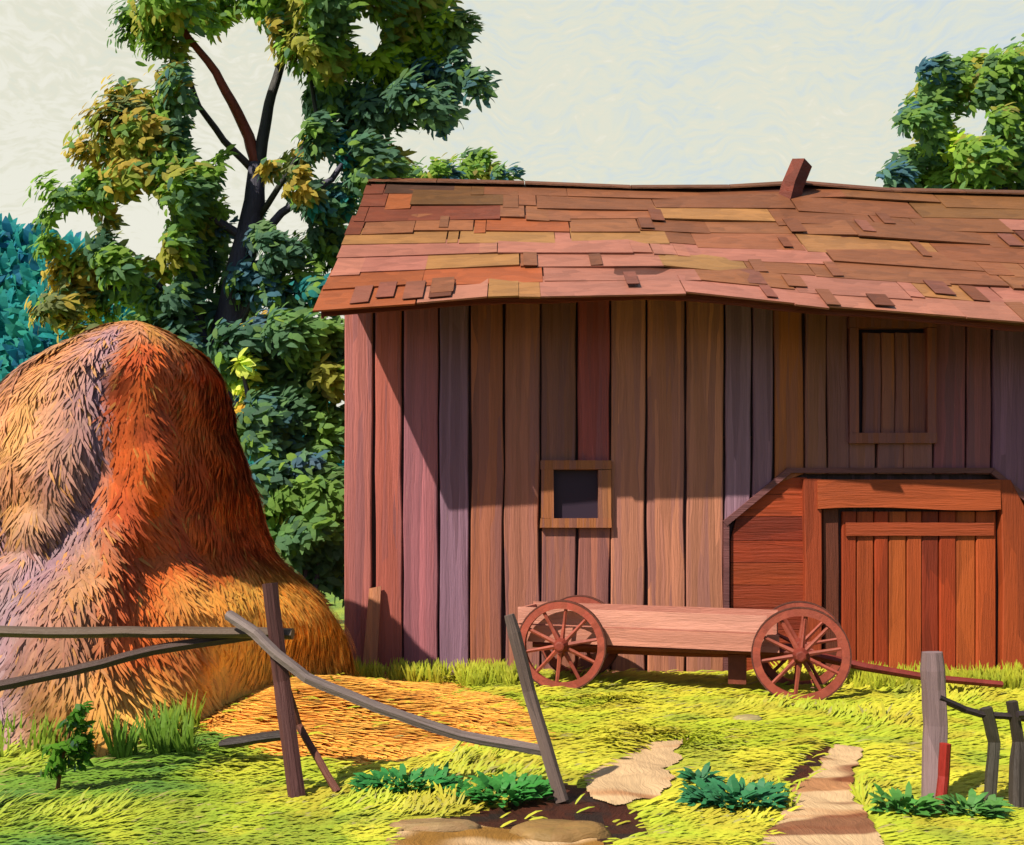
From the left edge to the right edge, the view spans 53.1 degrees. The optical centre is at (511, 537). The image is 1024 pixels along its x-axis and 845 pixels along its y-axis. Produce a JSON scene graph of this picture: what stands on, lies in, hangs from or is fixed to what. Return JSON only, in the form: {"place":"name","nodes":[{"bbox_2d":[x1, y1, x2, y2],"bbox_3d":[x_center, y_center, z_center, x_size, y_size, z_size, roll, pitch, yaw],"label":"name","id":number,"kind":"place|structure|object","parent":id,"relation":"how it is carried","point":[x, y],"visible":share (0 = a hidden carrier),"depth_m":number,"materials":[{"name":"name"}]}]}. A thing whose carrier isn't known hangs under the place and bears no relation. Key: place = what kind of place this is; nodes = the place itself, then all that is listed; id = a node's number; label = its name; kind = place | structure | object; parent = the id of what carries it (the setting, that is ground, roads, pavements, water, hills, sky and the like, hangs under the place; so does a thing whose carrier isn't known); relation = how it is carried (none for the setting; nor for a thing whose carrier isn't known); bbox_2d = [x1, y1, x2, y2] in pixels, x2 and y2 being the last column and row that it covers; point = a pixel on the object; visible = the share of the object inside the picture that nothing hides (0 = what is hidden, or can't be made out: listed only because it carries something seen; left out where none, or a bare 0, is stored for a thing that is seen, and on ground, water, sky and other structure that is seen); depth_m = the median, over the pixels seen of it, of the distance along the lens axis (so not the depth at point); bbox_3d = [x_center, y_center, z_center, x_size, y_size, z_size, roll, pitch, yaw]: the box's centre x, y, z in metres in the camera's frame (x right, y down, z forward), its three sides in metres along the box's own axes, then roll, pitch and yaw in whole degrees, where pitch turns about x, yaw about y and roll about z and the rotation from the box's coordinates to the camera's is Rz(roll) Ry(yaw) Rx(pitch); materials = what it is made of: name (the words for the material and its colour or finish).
{"place":"outdoors","nodes":[
{"label":"outdoors","id":0,"kind":"place"},
{"bbox_2d":[0,320,50,365],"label":"hill","id":1,"kind":"structure","parent":0,"point":[2,326],"depth_m":70.47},
{"bbox_2d":[0,213,343,465],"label":"distant wood","id":2,"kind":"object","parent":1,"relation":"on","point":[20,283],"visible":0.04,"depth_m":69.32,"materials":[{"name":"green plant"}]},
{"bbox_2d":[1,591,917,844],"bbox_3d":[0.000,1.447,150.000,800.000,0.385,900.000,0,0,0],"label":"ground","id":3,"kind":"structure","parent":0,"point":[603,812],"depth_m":6.16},
{"bbox_2d":[38,701,95,789],"bbox_3d":[-2.729,1.306,6.303,0.350,0.591,0.262,0,0,-27],"label":"sapling","id":4,"kind":"object","parent":3,"relation":"on","point":[59,763],"visible":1,"depth_m":6.28,"materials":[{"name":"green plant"}]},
{"bbox_2d":[0,320,359,757],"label":"haystack","id":5,"kind":"object","parent":3,"relation":"on","point":[129,494],"visible":0.87,"depth_m":8.59,"materials":[{"name":"plant"}]},
{"bbox_2d":[22,0,501,409],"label":"broadleaf tree","id":6,"kind":"object","parent":3,"relation":"on","point":[400,75],"visible":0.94,"depth_m":14.90,"materials":[{"name":"green plant"}]},
{"bbox_2d":[206,302,343,467],"bbox_3d":[-3.156,-0.814,14.293,2.471,4.948,1.805,0,0,0],"label":"shrub","id":7,"kind":"object","parent":3,"relation":"on","point":[288,362],"visible":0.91,"depth_m":13.84,"materials":[{"name":"green plant"}]},
{"bbox_2d":[0,582,567,803],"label":"rail fence","id":8,"kind":"object","parent":3,"relation":"on","point":[272,637],"visible":0.99,"depth_m":6.39,"materials":[{"name":"grey wood"}]},
{"bbox_2d":[249,448,343,607],"bbox_3d":[-2.730,0.273,13.612,1.706,2.888,1.444,0,0,0],"label":"shrub","id":9,"kind":"object","parent":3,"relation":"on","point":[303,495],"visible":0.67,"depth_m":13.22,"materials":[{"name":"green plant"}]},
{"bbox_2d":[363,586,380,665],"bbox_3d":[-1.622,1.083,11.820,0.195,1.034,0.240,0,0,0],"label":"loose board","id":10,"kind":"object","parent":3,"relation":"on","point":[372,630],"visible":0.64,"depth_m":11.81,"materials":[{"name":"brown wood"}]},
{"bbox_2d":[194,675,557,774],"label":"hay litter","id":11,"kind":"object","parent":3,"relation":"on","point":[362,753],"visible":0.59,"depth_m":8.29,"materials":[{"name":"plant"}]},
{"bbox_2d":[347,761,469,795],"bbox_3d":[-0.645,1.520,6.398,0.771,0.186,0.469,0,0,0],"label":"weed","id":12,"kind":"object","parent":3,"relation":"on","point":[429,773],"visible":0.77,"depth_m":6.39,"materials":[{"name":"green plant"}]},
{"bbox_2d":[335,146,525,228],"bbox_3d":[-1.703,-3.283,20.883,3.982,9.882,3.362,0,0,0],"label":"tree","id":13,"kind":"object","parent":3,"relation":"on","point":[475,163],"visible":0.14,"depth_m":20.70,"materials":[{"name":"green plant"}]},
{"bbox_2d":[445,771,564,807],"bbox_3d":[-0.047,1.522,6.215,0.734,0.179,0.451,0,0,0],"label":"weed","id":14,"kind":"object","parent":3,"relation":"on","point":[530,787],"visible":0.96,"depth_m":6.22,"materials":[{"name":"green plant"}]},
{"bbox_2d":[509,819,611,842],"bbox_3d":[0.258,1.592,5.508,0.555,0.107,0.325,0,0,0],"label":"rock","id":15,"kind":"object","parent":3,"relation":"on","point":[556,830],"visible":0.76,"depth_m":5.44,"materials":[{"name":"beige stone"}]},
{"bbox_2d":[313,158,1023,673],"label":"barn","id":16,"kind":"structure","parent":3,"relation":"on","point":[793,386],"depth_m":11.97,"materials":[{"name":"brown wood"}]},
{"bbox_2d":[540,460,611,527],"bbox_3d":[0.744,-0.501,11.967,0.839,0.789,0.146,0,0,0],"label":"window","id":17,"kind":"structure","parent":16,"relation":"in","point":[574,493],"depth_m":11.90,"materials":[{"name":"brown wood"}]},
{"bbox_2d":[841,512,995,668],"bbox_3d":[4.765,0.630,11.992,1.801,1.860,0.075,0,0,0],"label":"door","id":18,"kind":"structure","parent":16,"relation":"in","point":[935,572],"depth_m":11.99,"materials":[{"name":"brown wood"}]},
{"bbox_2d":[675,762,726,786],"bbox_3d":[1.204,1.520,6.492,0.338,0.157,0.240,0,0,0],"label":"weed","id":19,"kind":"object","parent":3,"relation":"on","point":[690,774],"visible":0.6,"depth_m":6.51,"materials":[{"name":"green plant"}]},
{"bbox_2d":[675,774,789,812],"bbox_3d":[1.315,1.521,6.078,0.705,0.182,0.422,0,0,0],"label":"weed","id":20,"kind":"object","parent":3,"relation":"on","point":[711,793],"visible":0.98,"depth_m":6.07,"materials":[{"name":"green plant"}]},
{"bbox_2d":[732,714,762,721],"bbox_3d":[2.042,1.581,8.891,0.286,0.071,0.206,0,0,0],"label":"rock","id":21,"kind":"object","parent":3,"relation":"on","point":[749,717],"visible":0.47,"depth_m":8.84,"materials":[{"name":"beige stone"}]},
{"bbox_2d":[518,595,1002,699],"bbox_3d":[2.469,1.129,10.501,4.807,0.966,1.170,0,0,15],"label":"farm wagon","id":22,"kind":"object","parent":3,"relation":"on","point":[575,625],"visible":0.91,"depth_m":10.45,"materials":[{"name":"brown wood"}]},
{"bbox_2d":[868,781,945,815],"bbox_3d":[2.268,1.518,5.890,0.420,0.186,0.283,0,0,19],"label":"weed","id":23,"kind":"object","parent":3,"relation":"on","point":[900,802],"visible":0.97,"depth_m":5.88,"materials":[{"name":"green plant"}]},
{"bbox_2d":[935,742,951,809],"bbox_3d":[2.529,1.428,6.029,0.134,0.420,0.068,0,0,-41],"label":"stake","id":24,"kind":"object","parent":3,"relation":"on","point":[943,778],"visible":0.77,"depth_m":6.03,"materials":[{"name":"red wood"}]},
{"bbox_2d":[875,33,1023,189],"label":"broadleaf tree","id":25,"kind":"object","parent":3,"relation":"on","point":[946,153],"visible":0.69,"depth_m":22.03,"materials":[{"name":"green plant"}]},
{"bbox_2d":[920,651,1023,809],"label":"post fence","id":26,"kind":"object","parent":3,"relation":"on","point":[936,702],"visible":0.9,"depth_m":6.15,"materials":[{"name":"grey wood"}]},
{"bbox_2d":[935,788,1014,818],"bbox_3d":[2.654,1.550,5.902,0.451,0.146,0.306,0,0,0],"label":"weed","id":27,"kind":"object","parent":3,"relation":"on","point":[992,805],"visible":0.96,"depth_m":5.89,"materials":[{"name":"green plant"}]},
{"bbox_2d":[385,818,603,844],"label":"path","id":28,"kind":"structure","parent":0,"point":[484,835],"depth_m":5.37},
{"bbox_2d":[388,818,480,831],"bbox_3d":[-0.427,1.582,5.615,0.516,0.059,0.189,0,0,0],"label":"rock","id":29,"kind":"object","parent":28,"relation":"on","point":[440,825],"visible":0.76,"depth_m":5.56,"materials":[{"name":"beige stone"}]},
{"bbox_2d":[0,656,1023,844],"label":"grass","id":30,"kind":"structure","parent":0,"point":[123,792],"depth_m":7.03,"materials":[{"name":"green plant"}]},
{"bbox_2d":[0,0,1023,407],"label":"sky","id":31,"kind":"structure","parent":0,"point":[625,92],"materials":[{"name":"white"}]},
{"bbox_2d":[584,738,688,804],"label":"path","id":32,"kind":"structure","parent":0,"point":[643,773],"depth_m":6.73,"materials":[{"name":"beige stone"}]},
{"bbox_2d":[761,744,883,844],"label":"path","id":33,"kind":"structure","parent":0,"point":[830,811],"depth_m":5.90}
]}

